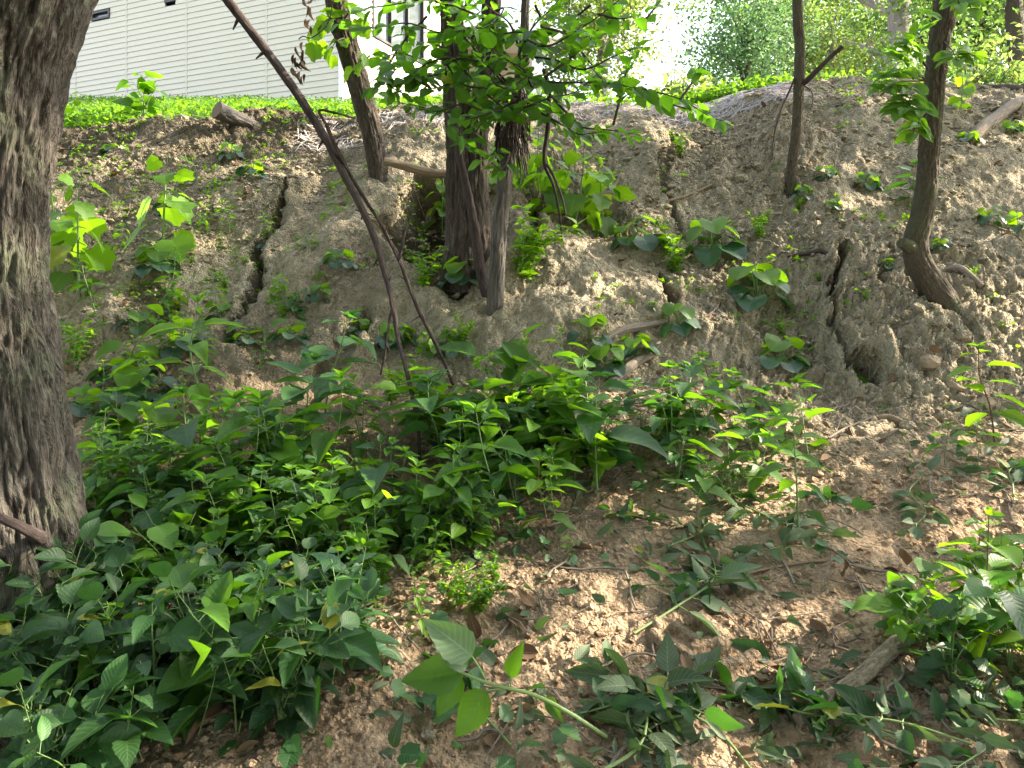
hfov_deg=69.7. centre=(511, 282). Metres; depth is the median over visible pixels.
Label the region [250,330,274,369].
weed
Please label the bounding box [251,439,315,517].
weed
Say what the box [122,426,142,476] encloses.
weed
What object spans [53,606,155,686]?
weed
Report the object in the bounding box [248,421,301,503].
weed
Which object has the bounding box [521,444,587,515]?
weed
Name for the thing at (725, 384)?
weed
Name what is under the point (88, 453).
weed
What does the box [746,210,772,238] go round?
weed
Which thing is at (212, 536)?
weed
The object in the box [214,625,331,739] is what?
weed
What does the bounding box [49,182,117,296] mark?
weed
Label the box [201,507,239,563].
weed
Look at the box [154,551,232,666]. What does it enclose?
weed
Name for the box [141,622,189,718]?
weed
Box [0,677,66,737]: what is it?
weed
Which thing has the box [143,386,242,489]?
weed
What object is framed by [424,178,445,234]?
weed
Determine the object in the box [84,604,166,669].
weed
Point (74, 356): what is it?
weed
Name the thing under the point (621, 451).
weed
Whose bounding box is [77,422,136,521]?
weed
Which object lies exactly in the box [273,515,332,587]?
weed
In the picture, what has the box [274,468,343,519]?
weed
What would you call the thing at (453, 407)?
weed
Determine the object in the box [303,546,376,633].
weed
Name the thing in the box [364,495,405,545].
weed
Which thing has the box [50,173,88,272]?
weed
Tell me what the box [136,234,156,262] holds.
weed
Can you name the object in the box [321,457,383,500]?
weed
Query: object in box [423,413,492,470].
weed
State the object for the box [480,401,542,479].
weed
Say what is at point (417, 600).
weed
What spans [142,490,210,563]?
weed
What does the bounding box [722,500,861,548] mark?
pulled weed
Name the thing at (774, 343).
rosette
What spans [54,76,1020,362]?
seedlings
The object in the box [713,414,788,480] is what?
weed
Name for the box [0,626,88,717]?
weed
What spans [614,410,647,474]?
weed
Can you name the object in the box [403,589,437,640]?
weed
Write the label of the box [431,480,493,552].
weed
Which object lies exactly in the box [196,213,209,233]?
weed
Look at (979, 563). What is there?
sapling
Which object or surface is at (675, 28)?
sky
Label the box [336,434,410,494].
weed
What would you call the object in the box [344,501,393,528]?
weed
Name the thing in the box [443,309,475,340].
weed
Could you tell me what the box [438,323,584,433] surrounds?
weed
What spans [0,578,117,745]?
weed
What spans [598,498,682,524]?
pulled weed
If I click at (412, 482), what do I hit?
weed
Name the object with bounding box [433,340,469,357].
rosette
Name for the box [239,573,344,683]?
weed
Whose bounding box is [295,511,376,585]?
weed
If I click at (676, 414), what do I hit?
weed
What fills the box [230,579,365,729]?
weed
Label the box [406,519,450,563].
weed
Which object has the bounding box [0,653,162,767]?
weed
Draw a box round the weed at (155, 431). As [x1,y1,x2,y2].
[138,422,201,467]
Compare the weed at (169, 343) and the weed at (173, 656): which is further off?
the weed at (169, 343)
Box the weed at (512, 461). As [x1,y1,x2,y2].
[488,449,543,512]
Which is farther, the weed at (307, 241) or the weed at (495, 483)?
the weed at (307, 241)
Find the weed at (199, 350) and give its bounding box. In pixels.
[137,292,247,443]
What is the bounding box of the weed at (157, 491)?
[144,482,167,520]
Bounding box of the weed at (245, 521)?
[199,462,287,554]
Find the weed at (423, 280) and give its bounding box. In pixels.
[399,244,447,285]
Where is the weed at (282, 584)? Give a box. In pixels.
[274,560,316,595]
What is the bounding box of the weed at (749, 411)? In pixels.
[722,384,788,446]
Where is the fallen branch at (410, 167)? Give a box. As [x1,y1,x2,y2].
[383,157,445,177]
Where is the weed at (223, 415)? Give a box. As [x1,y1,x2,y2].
[209,386,234,441]
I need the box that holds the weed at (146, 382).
[124,349,159,398]
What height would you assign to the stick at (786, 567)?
0.073 m
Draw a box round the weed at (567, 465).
[542,443,583,510]
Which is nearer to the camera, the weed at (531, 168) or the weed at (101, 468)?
the weed at (101, 468)
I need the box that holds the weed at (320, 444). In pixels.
[294,365,357,467]
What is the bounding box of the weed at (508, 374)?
[440,348,553,420]
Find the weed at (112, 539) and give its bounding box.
[49,536,125,621]
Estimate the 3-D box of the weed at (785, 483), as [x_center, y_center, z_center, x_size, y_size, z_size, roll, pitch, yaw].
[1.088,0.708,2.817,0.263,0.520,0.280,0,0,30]
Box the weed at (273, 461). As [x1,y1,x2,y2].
[244,454,295,500]
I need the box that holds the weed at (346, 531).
[344,525,377,560]
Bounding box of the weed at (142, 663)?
[117,606,224,743]
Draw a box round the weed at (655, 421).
[640,393,717,450]
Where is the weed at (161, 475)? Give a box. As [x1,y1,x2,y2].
[94,455,199,514]
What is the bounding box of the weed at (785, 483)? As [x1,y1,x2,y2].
[756,399,832,528]
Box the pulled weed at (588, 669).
[564,638,750,767]
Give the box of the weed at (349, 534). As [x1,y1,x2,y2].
[328,532,380,584]
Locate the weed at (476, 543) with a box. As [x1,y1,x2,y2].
[471,525,487,554]
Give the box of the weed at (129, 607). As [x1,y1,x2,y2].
[110,598,171,646]
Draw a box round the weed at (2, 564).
[0,550,33,582]
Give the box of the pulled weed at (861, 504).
[772,486,875,510]
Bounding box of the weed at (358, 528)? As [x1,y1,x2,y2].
[338,516,387,564]
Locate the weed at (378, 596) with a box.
[364,586,385,617]
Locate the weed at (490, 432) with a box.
[451,391,536,473]
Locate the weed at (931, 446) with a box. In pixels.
[924,421,967,464]
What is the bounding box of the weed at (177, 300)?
[163,281,187,318]
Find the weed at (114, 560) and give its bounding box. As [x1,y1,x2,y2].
[54,541,126,629]
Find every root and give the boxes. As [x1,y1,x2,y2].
[425,206,436,223]
[787,248,836,280]
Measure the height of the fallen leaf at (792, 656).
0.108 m
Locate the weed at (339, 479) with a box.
[304,436,369,502]
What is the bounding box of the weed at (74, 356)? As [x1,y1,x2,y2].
[62,330,90,370]
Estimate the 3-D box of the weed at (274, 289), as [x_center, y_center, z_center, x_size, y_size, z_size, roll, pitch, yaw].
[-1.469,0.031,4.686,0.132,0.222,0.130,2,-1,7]
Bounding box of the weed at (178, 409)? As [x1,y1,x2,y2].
[169,375,195,424]
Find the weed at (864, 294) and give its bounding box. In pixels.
[859,287,871,300]
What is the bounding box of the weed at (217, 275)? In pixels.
[212,268,223,282]
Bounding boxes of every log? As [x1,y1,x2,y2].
[212,101,260,127]
[606,319,667,338]
[608,352,652,379]
[791,609,1002,728]
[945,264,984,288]
[967,95,1023,144]
[987,83,1023,92]
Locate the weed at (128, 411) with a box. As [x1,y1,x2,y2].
[75,386,163,464]
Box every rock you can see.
[918,354,940,369]
[940,693,948,703]
[945,381,963,392]
[976,396,995,407]
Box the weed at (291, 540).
[266,500,295,550]
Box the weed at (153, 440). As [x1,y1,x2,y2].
[130,423,175,490]
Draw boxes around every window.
[91,9,109,21]
[164,0,175,3]
[372,0,423,62]
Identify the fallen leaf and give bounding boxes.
[499,703,513,721]
[514,709,544,724]
[597,695,613,709]
[729,638,769,662]
[756,740,785,764]
[762,684,793,708]
[785,646,803,692]
[827,716,868,734]
[829,683,874,715]
[833,752,869,766]
[883,695,902,715]
[893,677,912,716]
[930,685,946,721]
[946,712,974,727]
[985,657,997,674]
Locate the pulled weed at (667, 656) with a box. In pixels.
[590,632,729,767]
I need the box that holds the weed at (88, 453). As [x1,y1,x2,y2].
[77,406,130,503]
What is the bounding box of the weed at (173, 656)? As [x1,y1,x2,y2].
[168,589,242,689]
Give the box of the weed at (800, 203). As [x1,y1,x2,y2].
[794,196,805,210]
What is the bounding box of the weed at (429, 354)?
[422,327,441,358]
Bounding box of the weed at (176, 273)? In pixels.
[153,247,191,306]
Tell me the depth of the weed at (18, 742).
1.58 m
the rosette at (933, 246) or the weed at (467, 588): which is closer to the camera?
the weed at (467, 588)
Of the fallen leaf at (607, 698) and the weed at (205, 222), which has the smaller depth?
the fallen leaf at (607, 698)
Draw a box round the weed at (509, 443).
[433,398,540,528]
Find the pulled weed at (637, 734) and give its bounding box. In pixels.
[577,695,675,746]
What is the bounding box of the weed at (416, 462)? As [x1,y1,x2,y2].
[374,456,440,510]
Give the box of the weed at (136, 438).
[95,434,161,517]
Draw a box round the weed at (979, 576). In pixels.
[964,575,1023,631]
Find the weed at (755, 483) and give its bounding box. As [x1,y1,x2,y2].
[729,406,809,492]
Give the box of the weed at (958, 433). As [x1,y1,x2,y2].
[951,419,1006,464]
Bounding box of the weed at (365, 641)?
[302,573,382,683]
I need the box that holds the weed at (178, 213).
[123,155,197,261]
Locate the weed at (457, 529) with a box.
[445,497,516,550]
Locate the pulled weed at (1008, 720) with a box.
[969,707,1023,727]
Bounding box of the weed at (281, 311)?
[273,298,287,318]
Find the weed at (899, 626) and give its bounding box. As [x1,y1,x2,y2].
[852,573,952,642]
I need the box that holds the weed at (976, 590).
[946,564,1023,670]
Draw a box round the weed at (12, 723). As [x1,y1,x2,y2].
[0,658,123,767]
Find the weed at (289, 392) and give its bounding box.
[267,349,364,438]
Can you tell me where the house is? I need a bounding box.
[69,0,577,102]
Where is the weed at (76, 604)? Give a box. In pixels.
[10,562,123,627]
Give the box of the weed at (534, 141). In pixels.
[516,134,537,174]
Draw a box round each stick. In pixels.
[557,277,569,284]
[657,183,712,203]
[703,289,723,317]
[747,560,856,573]
[763,542,796,587]
[828,417,870,438]
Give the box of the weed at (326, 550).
[311,522,358,578]
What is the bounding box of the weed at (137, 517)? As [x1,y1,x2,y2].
[98,511,153,589]
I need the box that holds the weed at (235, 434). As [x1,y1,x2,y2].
[215,394,287,484]
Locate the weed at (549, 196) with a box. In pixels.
[521,139,579,218]
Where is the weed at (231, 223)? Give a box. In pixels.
[215,198,235,236]
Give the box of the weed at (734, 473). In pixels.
[717,443,752,494]
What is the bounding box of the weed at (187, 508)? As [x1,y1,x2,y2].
[156,470,228,549]
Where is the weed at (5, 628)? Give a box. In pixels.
[0,612,45,700]
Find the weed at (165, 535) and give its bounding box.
[97,494,227,600]
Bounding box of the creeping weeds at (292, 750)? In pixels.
[104,430,1023,767]
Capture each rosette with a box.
[67,384,101,416]
[86,340,158,386]
[97,358,179,410]
[99,142,115,153]
[105,401,188,457]
[114,304,163,334]
[132,245,180,279]
[152,192,190,214]
[155,315,213,357]
[204,303,229,319]
[218,142,244,159]
[222,321,263,347]
[234,159,268,177]
[255,232,273,248]
[266,318,308,344]
[284,100,303,112]
[305,282,331,302]
[317,248,357,269]
[347,317,370,335]
[375,321,411,344]
[376,326,417,351]
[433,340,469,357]
[437,256,478,288]
[438,329,461,346]
[567,314,612,351]
[583,343,625,377]
[610,214,669,251]
[618,333,659,358]
[645,301,657,310]
[659,302,700,337]
[684,217,746,265]
[727,263,793,311]
[739,272,762,284]
[759,333,811,372]
[791,184,813,200]
[813,165,840,180]
[823,198,843,210]
[844,366,869,382]
[851,172,882,190]
[877,258,894,268]
[930,238,951,250]
[957,131,984,142]
[973,205,1006,225]
[1002,120,1023,133]
[1004,211,1023,231]
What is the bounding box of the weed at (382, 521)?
[356,500,396,561]
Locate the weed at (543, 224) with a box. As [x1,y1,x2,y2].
[519,217,563,257]
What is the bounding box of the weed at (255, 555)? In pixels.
[240,519,274,572]
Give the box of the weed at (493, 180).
[487,141,522,190]
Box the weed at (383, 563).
[341,516,409,598]
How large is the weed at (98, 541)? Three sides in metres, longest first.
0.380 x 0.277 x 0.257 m
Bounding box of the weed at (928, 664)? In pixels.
[897,587,992,687]
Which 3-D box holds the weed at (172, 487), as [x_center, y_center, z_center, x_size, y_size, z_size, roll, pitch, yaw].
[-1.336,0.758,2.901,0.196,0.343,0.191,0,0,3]
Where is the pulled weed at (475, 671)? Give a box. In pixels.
[422,646,511,745]
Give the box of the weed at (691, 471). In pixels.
[657,417,707,481]
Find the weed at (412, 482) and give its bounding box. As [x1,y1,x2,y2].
[360,437,425,515]
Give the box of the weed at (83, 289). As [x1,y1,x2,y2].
[68,254,108,311]
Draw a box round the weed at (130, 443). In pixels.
[122,416,167,492]
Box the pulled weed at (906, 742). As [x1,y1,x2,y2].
[761,661,971,767]
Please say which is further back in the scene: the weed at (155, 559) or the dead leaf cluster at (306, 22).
the dead leaf cluster at (306, 22)
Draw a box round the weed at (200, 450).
[174,387,274,469]
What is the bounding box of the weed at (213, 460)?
[191,437,264,517]
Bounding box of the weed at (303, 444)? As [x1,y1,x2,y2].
[245,410,351,468]
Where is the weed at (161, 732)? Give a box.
[85,692,173,762]
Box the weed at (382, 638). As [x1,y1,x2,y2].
[307,559,401,677]
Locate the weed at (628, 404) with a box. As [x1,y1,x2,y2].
[608,377,685,426]
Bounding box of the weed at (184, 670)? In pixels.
[156,551,329,736]
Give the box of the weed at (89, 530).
[5,517,107,638]
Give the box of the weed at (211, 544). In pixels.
[171,542,220,589]
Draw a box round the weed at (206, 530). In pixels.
[180,494,272,551]
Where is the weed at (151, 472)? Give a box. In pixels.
[106,442,194,520]
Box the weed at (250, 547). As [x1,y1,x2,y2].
[234,521,275,571]
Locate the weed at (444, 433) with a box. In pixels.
[440,401,495,456]
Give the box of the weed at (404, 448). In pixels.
[375,446,438,517]
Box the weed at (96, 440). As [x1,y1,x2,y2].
[78,429,137,487]
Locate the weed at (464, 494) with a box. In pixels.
[408,460,481,528]
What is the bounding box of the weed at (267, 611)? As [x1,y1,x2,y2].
[192,568,270,629]
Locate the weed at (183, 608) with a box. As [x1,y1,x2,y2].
[165,572,241,621]
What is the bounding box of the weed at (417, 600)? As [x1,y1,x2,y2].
[403,571,428,615]
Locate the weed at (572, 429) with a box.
[537,385,618,480]
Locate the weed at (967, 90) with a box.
[947,65,976,109]
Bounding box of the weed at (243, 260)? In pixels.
[239,254,250,263]
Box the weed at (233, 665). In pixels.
[213,617,245,679]
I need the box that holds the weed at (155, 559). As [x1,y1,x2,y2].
[102,535,174,596]
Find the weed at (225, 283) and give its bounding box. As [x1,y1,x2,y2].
[215,271,229,288]
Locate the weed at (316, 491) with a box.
[267,458,318,493]
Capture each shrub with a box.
[656,64,727,102]
[780,16,960,79]
[885,38,1023,84]
[896,10,1023,84]
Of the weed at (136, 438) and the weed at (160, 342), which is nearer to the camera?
the weed at (136, 438)
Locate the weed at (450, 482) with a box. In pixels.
[407,443,496,524]
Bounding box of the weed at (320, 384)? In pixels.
[272,309,380,412]
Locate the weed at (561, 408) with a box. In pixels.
[518,356,602,455]
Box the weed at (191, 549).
[148,545,195,615]
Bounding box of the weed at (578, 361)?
[540,355,640,460]
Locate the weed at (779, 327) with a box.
[764,315,785,335]
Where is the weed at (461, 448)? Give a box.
[423,444,492,510]
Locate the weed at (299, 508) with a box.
[286,481,346,540]
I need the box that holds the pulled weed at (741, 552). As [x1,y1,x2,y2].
[727,540,811,561]
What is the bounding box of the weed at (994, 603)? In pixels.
[946,547,1018,608]
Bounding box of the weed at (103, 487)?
[82,457,136,505]
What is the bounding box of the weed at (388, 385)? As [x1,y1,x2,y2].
[372,375,463,444]
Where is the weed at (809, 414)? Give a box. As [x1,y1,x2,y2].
[765,372,835,458]
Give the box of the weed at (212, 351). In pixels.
[185,318,218,368]
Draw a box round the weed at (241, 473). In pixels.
[214,456,269,494]
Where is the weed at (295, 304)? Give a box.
[286,290,303,305]
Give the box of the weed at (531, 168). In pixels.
[515,126,568,195]
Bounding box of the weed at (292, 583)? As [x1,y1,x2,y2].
[259,569,320,636]
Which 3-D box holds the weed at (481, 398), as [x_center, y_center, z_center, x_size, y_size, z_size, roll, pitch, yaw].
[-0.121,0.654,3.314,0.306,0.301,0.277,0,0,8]
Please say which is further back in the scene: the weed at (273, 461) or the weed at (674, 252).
the weed at (674, 252)
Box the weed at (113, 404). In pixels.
[84,393,126,437]
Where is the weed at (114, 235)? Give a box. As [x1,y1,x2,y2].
[108,223,129,250]
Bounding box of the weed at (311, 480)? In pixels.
[272,432,332,504]
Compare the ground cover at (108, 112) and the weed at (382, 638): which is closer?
the weed at (382, 638)
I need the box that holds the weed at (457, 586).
[433,552,475,604]
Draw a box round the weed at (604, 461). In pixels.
[556,394,622,485]
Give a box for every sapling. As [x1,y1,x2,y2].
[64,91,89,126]
[111,70,169,117]
[222,0,455,460]
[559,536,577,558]
[690,351,723,397]
[928,506,1023,658]
[933,591,1000,671]
[940,544,997,587]
[949,341,1023,441]
[955,528,1009,569]
[958,538,1013,630]
[990,630,1023,651]
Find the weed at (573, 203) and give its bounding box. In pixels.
[539,131,608,236]
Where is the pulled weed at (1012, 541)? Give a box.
[989,540,1023,562]
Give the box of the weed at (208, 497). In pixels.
[193,472,250,523]
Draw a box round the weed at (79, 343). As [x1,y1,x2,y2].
[58,312,108,363]
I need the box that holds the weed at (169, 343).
[149,303,183,364]
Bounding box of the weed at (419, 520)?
[399,473,470,550]
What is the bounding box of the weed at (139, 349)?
[119,335,150,375]
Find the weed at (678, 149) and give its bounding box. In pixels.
[668,130,689,157]
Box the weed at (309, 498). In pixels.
[277,482,337,551]
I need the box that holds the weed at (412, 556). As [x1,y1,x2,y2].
[399,527,426,574]
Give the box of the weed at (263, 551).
[225,544,276,601]
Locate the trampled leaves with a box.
[91,401,1023,767]
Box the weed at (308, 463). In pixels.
[230,408,314,492]
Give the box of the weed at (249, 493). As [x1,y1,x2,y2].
[202,461,275,503]
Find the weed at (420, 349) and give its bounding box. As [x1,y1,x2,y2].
[415,331,430,356]
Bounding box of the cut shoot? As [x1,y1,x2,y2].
[401,619,607,738]
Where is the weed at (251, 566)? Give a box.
[233,563,264,618]
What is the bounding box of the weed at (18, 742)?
[0,682,63,758]
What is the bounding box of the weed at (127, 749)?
[59,673,178,767]
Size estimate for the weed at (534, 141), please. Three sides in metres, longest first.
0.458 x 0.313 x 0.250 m
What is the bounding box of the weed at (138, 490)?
[133,488,192,549]
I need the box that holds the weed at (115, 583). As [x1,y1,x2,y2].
[35,573,152,704]
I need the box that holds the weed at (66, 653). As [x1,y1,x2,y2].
[47,637,158,706]
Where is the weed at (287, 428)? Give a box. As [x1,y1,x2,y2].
[266,414,325,469]
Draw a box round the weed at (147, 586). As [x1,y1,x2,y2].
[121,546,163,605]
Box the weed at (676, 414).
[655,376,709,445]
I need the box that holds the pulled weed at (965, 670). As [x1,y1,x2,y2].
[874,619,1000,727]
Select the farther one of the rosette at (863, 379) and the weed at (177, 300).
the weed at (177, 300)
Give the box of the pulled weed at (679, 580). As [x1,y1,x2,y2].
[627,561,748,610]
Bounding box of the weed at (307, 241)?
[295,233,318,250]
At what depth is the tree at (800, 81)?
5.68 m
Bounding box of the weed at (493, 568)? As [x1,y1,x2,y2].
[475,550,501,579]
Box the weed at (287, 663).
[242,614,372,687]
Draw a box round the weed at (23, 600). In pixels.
[0,582,72,666]
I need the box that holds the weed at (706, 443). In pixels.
[623,360,724,465]
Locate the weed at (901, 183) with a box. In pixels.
[882,159,944,204]
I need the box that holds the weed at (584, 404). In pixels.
[507,378,607,487]
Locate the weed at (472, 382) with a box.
[420,378,501,432]
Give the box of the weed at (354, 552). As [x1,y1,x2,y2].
[341,541,368,567]
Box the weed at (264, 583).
[229,570,270,640]
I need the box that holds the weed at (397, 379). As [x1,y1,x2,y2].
[380,354,416,403]
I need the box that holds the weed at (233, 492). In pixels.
[216,489,255,559]
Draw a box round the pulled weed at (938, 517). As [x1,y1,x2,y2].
[893,477,952,540]
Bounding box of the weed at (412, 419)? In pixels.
[386,365,462,441]
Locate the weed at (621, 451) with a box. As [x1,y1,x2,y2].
[564,395,637,481]
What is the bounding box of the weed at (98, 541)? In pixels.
[36,509,115,603]
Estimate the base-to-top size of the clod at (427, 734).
0.025 m
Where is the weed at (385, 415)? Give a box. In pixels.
[335,384,401,440]
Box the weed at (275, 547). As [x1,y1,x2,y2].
[262,516,303,553]
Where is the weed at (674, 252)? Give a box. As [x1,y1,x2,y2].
[651,216,686,273]
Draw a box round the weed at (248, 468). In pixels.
[231,466,274,503]
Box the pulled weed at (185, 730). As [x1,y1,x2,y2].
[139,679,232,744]
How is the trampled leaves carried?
on the ground at (986, 185)
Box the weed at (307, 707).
[239,552,348,729]
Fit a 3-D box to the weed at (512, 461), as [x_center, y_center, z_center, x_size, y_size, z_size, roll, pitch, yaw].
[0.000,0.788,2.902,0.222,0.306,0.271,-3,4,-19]
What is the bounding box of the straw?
[284,80,820,154]
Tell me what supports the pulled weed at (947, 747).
on the ground at (986, 185)
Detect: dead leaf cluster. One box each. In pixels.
[290,0,333,84]
[302,0,313,34]
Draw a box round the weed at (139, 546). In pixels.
[118,516,168,588]
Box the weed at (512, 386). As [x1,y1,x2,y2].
[507,338,543,406]
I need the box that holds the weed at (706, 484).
[660,453,740,520]
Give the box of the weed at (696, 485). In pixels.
[651,427,709,504]
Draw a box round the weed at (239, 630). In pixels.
[193,606,304,733]
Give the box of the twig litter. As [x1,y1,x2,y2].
[57,76,1023,767]
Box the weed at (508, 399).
[446,392,522,440]
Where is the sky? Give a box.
[463,0,1007,104]
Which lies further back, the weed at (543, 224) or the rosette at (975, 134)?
the rosette at (975, 134)
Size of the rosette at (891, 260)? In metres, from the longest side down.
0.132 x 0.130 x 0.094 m
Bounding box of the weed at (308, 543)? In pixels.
[264,537,329,613]
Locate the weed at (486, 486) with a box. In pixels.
[471,470,518,533]
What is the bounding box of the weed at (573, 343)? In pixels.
[538,326,588,374]
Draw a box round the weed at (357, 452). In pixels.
[321,382,388,463]
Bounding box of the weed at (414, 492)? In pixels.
[405,485,430,515]
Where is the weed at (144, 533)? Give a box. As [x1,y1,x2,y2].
[126,513,166,568]
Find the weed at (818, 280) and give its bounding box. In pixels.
[813,270,821,281]
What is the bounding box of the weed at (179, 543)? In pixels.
[175,519,238,559]
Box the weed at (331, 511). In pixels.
[312,480,398,539]
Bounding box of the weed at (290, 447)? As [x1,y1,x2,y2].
[214,385,319,501]
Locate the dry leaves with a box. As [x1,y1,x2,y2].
[58,91,1020,767]
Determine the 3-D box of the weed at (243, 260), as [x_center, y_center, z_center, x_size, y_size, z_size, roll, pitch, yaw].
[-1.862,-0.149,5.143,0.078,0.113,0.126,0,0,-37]
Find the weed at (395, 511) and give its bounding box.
[379,489,414,542]
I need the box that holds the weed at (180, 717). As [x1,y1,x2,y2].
[164,654,248,750]
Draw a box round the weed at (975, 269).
[970,264,980,274]
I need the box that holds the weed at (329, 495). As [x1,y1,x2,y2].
[284,455,379,541]
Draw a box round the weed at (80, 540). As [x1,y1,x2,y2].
[74,538,104,587]
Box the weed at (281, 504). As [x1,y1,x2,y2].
[265,463,319,537]
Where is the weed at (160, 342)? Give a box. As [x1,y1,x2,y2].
[155,322,174,349]
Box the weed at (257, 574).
[198,559,287,633]
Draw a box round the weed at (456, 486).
[444,461,492,515]
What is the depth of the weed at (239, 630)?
1.82 m
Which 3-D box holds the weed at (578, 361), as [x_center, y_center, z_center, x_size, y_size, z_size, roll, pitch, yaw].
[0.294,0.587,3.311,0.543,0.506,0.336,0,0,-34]
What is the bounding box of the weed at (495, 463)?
[467,421,552,500]
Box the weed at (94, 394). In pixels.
[84,360,113,406]
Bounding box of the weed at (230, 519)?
[189,518,238,562]
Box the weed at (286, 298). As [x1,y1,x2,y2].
[279,285,292,308]
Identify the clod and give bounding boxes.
[174,113,189,120]
[420,728,435,740]
[550,737,560,747]
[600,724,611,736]
[734,173,749,182]
[753,164,765,170]
[780,757,793,767]
[899,420,916,429]
[913,303,925,312]
[932,315,949,327]
[945,345,962,357]
[953,329,971,343]
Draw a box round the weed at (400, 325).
[399,324,412,349]
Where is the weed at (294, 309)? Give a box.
[281,288,309,320]
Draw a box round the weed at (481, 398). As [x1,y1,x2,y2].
[445,391,512,456]
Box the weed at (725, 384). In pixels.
[708,367,771,438]
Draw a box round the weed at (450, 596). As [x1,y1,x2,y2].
[446,568,470,614]
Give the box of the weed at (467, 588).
[460,566,481,611]
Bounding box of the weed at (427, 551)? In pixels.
[414,518,452,575]
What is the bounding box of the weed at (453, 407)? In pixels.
[413,382,462,441]
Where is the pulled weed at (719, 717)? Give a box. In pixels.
[567,675,744,731]
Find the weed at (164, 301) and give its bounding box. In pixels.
[145,271,184,320]
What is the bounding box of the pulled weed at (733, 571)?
[633,536,764,634]
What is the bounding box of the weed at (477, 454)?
[429,435,487,501]
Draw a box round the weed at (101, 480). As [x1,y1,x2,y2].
[83,467,132,523]
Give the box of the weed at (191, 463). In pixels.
[156,426,237,487]
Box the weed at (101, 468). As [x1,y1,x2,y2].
[91,440,134,516]
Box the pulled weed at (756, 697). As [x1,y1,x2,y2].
[716,660,895,743]
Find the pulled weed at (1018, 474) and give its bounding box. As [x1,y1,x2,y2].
[990,457,1023,500]
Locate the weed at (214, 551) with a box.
[153,548,225,626]
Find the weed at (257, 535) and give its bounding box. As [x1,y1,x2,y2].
[236,476,307,550]
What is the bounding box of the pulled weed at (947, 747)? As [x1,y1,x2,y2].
[913,741,985,767]
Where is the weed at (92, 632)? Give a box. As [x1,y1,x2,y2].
[64,579,174,705]
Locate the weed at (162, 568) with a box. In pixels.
[132,561,240,638]
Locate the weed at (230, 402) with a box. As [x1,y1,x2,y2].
[219,393,311,500]
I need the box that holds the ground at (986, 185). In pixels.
[0,75,1023,767]
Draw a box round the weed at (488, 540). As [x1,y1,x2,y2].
[462,510,498,548]
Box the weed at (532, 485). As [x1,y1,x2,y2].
[515,455,575,538]
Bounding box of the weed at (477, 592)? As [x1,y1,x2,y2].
[468,561,507,613]
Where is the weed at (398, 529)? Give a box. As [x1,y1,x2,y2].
[376,495,427,546]
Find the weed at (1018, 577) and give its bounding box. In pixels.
[948,513,1023,593]
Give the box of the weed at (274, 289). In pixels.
[269,271,288,301]
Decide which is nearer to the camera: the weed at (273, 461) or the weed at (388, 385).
the weed at (273, 461)
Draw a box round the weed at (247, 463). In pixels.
[212,441,252,479]
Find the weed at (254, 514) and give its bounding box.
[206,453,306,527]
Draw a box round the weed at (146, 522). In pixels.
[106,489,162,543]
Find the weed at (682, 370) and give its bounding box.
[666,368,712,407]
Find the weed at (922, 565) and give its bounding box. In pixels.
[881,548,963,641]
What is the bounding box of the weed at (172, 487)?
[144,438,190,498]
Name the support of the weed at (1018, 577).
on the ground at (986, 185)
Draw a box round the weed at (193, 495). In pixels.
[160,469,269,543]
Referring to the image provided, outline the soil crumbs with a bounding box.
[34,75,1023,767]
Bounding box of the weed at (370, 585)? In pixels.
[304,547,396,652]
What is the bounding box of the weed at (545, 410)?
[492,363,561,428]
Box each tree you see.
[0,0,102,635]
[305,0,389,182]
[330,0,733,315]
[439,0,500,292]
[509,0,716,101]
[650,0,991,88]
[655,0,849,91]
[658,0,887,90]
[674,0,969,70]
[728,1,990,79]
[772,0,843,198]
[804,0,1023,80]
[813,0,1023,81]
[846,1,1023,80]
[865,0,992,315]
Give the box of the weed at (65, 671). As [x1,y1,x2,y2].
[0,605,114,722]
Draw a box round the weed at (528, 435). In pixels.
[513,395,614,480]
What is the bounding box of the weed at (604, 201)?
[579,154,635,238]
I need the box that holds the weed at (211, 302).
[201,268,228,316]
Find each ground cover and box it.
[64,92,607,127]
[508,65,921,105]
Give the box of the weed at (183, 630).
[98,591,238,695]
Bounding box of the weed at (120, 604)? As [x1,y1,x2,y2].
[103,580,198,623]
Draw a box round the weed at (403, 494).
[395,483,448,543]
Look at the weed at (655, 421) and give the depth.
3.26 m
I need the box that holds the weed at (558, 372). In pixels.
[530,369,585,453]
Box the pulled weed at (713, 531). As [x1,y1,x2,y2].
[647,516,727,561]
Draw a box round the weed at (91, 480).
[84,461,129,520]
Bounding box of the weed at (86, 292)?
[75,277,94,295]
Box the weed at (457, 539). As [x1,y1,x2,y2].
[440,515,463,558]
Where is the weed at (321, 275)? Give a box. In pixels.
[313,269,325,280]
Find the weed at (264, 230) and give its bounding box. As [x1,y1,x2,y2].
[258,211,274,236]
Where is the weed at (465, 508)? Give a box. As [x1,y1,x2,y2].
[417,480,473,537]
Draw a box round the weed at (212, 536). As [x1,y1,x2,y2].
[192,531,272,621]
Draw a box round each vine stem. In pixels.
[450,86,487,297]
[542,68,565,239]
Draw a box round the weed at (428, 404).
[381,369,481,462]
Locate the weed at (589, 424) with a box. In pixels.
[535,371,670,493]
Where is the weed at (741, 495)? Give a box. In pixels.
[683,438,764,507]
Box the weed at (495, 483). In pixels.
[451,478,509,549]
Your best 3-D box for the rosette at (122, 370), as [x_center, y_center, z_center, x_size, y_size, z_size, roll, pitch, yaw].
[-1.944,0.532,3.845,0.389,0.282,0.395,1,-4,-27]
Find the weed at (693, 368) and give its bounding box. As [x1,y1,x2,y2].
[650,360,739,443]
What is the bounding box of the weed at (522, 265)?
[508,204,586,281]
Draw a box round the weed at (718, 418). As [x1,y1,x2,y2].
[676,372,745,435]

